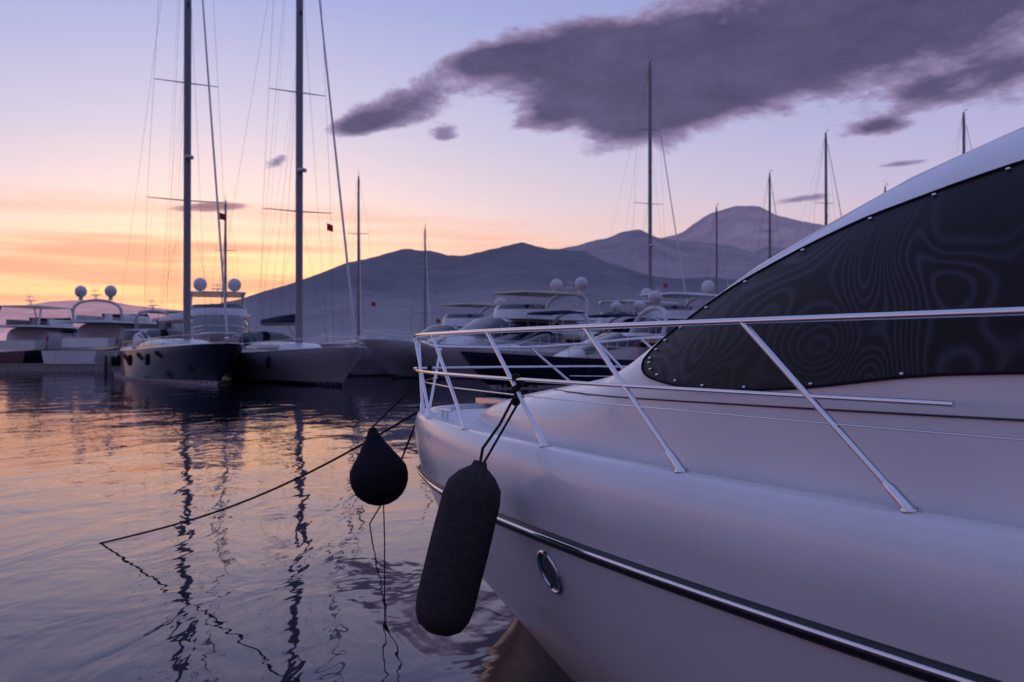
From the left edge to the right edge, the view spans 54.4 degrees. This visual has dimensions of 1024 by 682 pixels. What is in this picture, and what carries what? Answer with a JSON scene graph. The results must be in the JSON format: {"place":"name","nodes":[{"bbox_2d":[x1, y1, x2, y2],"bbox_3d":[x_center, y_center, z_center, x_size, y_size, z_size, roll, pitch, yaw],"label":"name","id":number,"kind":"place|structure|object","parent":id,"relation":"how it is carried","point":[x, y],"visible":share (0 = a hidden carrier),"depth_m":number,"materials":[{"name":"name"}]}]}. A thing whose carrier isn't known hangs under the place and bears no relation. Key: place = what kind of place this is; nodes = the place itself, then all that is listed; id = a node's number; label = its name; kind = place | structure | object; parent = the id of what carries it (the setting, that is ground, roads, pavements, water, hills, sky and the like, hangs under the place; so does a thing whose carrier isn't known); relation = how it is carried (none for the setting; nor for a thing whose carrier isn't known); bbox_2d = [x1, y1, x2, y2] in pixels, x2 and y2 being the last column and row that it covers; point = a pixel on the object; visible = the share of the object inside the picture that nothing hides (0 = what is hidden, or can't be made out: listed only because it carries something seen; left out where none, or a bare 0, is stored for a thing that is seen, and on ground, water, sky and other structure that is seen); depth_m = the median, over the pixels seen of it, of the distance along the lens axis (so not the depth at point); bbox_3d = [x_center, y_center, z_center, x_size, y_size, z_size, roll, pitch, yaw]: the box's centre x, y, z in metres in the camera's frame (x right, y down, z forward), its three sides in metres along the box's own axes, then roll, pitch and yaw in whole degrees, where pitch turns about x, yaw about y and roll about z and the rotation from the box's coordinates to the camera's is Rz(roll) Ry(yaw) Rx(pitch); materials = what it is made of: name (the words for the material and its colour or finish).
{"place":"outdoors","nodes":[
{"label":"outdoors","id":0,"kind":"place"},
{"bbox_2d":[0,300,182,339],"bbox_3d":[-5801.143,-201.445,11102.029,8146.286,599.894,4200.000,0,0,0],"label":"distant mountain","id":1,"kind":"structure","parent":0,"point":[90,309],"depth_m":11102.39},
{"bbox_2d":[0,350,572,681],"bbox_3d":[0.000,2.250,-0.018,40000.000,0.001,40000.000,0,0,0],"label":"water","id":2,"kind":"structure","parent":0,"point":[285,583],"depth_m":11.59,"materials":[{"name":"purple liquid"}]},
{"bbox_2d":[0,294,106,363],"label":"motor yacht","id":3,"kind":"object","parent":2,"relation":"on","point":[31,333],"visible":0.46,"depth_m":112.40,"materials":[{"name":"white plastic"}]},
{"bbox_2d":[0,354,111,370],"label":"pontoon","id":4,"kind":"object","parent":2,"relation":"on","point":[54,366],"visible":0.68,"depth_m":100.78,"materials":[{"name":"concrete"}]},
{"bbox_2d":[41,280,156,363],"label":"motor yacht","id":5,"kind":"object","parent":2,"relation":"on","point":[99,331],"visible":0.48,"depth_m":110.14,"materials":[{"name":"white plastic"}]},
{"bbox_2d":[116,293,182,346],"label":"motor yacht","id":6,"kind":"object","parent":2,"relation":"on","point":[139,327],"visible":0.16,"depth_m":111.73,"materials":[{"name":"white plastic"}]},
{"bbox_2d":[108,0,244,384],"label":"sailboat","id":7,"kind":"object","parent":2,"relation":"on","point":[170,356],"visible":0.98,"depth_m":69.38,"materials":[{"name":"blue paint"}]},
{"bbox_2d":[191,278,251,342],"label":"motor yacht","id":8,"kind":"object","parent":2,"relation":"on","point":[237,316],"visible":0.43,"depth_m":100.48,"materials":[{"name":"white plastic"}]},
{"bbox_2d":[212,200,240,304],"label":"sailboat mast","id":9,"kind":"object","parent":2,"relation":"on","point":[225,250],"visible":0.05,"depth_m":112.02,"materials":[{"name":"grey metal"}]},
{"bbox_2d":[211,0,366,385],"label":"sailboat","id":10,"kind":"object","parent":2,"relation":"on","point":[272,357],"visible":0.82,"depth_m":66.96,"materials":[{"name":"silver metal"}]},
{"bbox_2d":[342,175,375,343],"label":"sailboat mast","id":11,"kind":"object","parent":2,"relation":"on","point":[358,310],"visible":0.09,"depth_m":111.97,"materials":[{"name":"grey metal"}]},
{"bbox_2d":[317,289,506,375],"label":"sport yacht","id":12,"kind":"object","parent":2,"relation":"on","point":[368,364],"visible":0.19,"depth_m":84.48,"materials":[{"name":"white plastic"}]},
{"bbox_2d":[409,225,439,338],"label":"sailboat mast","id":13,"kind":"object","parent":2,"relation":"on","point":[424,292],"visible":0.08,"depth_m":119.96,"materials":[{"name":"grey metal"}]},
{"bbox_2d":[350,295,499,344],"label":"cruiser","id":14,"kind":"object","parent":2,"relation":"on","point":[452,322],"visible":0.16,"depth_m":98.94,"materials":[{"name":"white plastic"}]},
{"bbox_2d":[360,271,604,377],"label":"cruiser","id":15,"kind":"object","parent":2,"relation":"on","point":[395,359],"visible":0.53,"depth_m":83.39,"materials":[{"name":"white plastic"}]},
{"bbox_2d":[407,286,635,378],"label":"cruiser","id":16,"kind":"object","parent":2,"relation":"on","point":[450,357],"visible":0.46,"depth_m":78.18,"materials":[{"name":"white plastic"}]},
{"bbox_2d":[460,278,667,388],"bbox_3d":[5.557,-0.449,59.415,18.200,7.575,5.446,0,-1,-22],"label":"yacht","id":17,"kind":"object","parent":2,"relation":"on","point":[588,354],"visible":0.54,"depth_m":56.68,"materials":[{"name":"blue paint"}]},
{"bbox_2d":[588,300,646,336],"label":"cruiser","id":18,"kind":"object","parent":2,"relation":"on","point":[639,306],"visible":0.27,"depth_m":93.64,"materials":[{"name":"white plastic"}]},
{"bbox_2d":[582,288,678,331],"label":"cruiser","id":19,"kind":"object","parent":2,"relation":"on","point":[646,300],"visible":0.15,"depth_m":100.17,"materials":[{"name":"white plastic"}]},
{"bbox_2d":[593,59,686,310],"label":"sailboat mast","id":20,"kind":"object","parent":2,"relation":"on","point":[650,156],"visible":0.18,"depth_m":119.99,"materials":[{"name":"grey metal"}]},
{"bbox_2d":[573,274,716,334],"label":"cruiser","id":21,"kind":"object","parent":2,"relation":"on","point":[686,311],"visible":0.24,"depth_m":92.94,"materials":[{"name":"white plastic"}]},
{"bbox_2d":[698,202,728,305],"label":"sailboat mast","id":22,"kind":"object","parent":2,"relation":"on","point":[717,221],"visible":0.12,"depth_m":135.97,"materials":[{"name":"grey metal"}]},
{"bbox_2d":[413,127,1023,681],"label":"yacht","id":23,"kind":"object","parent":2,"relation":"on","point":[801,461],"visible":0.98,"depth_m":3.78,"materials":[{"name":"white plastic"}]},
{"bbox_2d":[100,365,524,635],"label":"boat fenders","id":24,"kind":"object","parent":23,"relation":"hanging from","point":[457,554],"visible":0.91,"depth_m":5.20,"materials":[{"name":"rubber"}]},
{"bbox_2d":[742,166,782,276],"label":"sailboat mast","id":25,"kind":"object","parent":2,"relation":"on","point":[770,186],"visible":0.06,"depth_m":128.00,"materials":[{"name":"grey metal"}]},
{"bbox_2d":[796,129,841,237],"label":"sailboat mast","id":26,"kind":"object","parent":2,"relation":"on","point":[826,205],"visible":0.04,"depth_m":126.43,"materials":[{"name":"grey metal"}]},
{"bbox_2d":[949,105,971,158],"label":"sailboat mast","id":27,"kind":"object","parent":2,"relation":"on","point":[963,126],"visible":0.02,"depth_m":124.09,"materials":[{"name":"grey metal"}]},
{"bbox_2d":[0,242,736,349],"bbox_3d":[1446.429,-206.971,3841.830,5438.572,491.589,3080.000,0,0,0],"label":"hill","id":28,"kind":"structure","parent":0,"point":[481,277],"depth_m":3075.70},
{"bbox_2d":[0,0,1023,309],"label":"sky","id":29,"kind":"structure","parent":0,"point":[484,125],"materials":[{"name":"purple"}]},
{"bbox_2d":[561,230,786,279],"bbox_3d":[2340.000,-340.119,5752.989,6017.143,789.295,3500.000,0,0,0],"label":"mountain","id":30,"kind":"structure","parent":0,"point":[692,255],"depth_m":5758.57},
{"bbox_2d":[663,206,824,251],"bbox_3d":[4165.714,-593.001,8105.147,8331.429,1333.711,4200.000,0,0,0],"label":"mountain","id":31,"kind":"structure","parent":0,"point":[738,225],"depth_m":8358.66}
]}

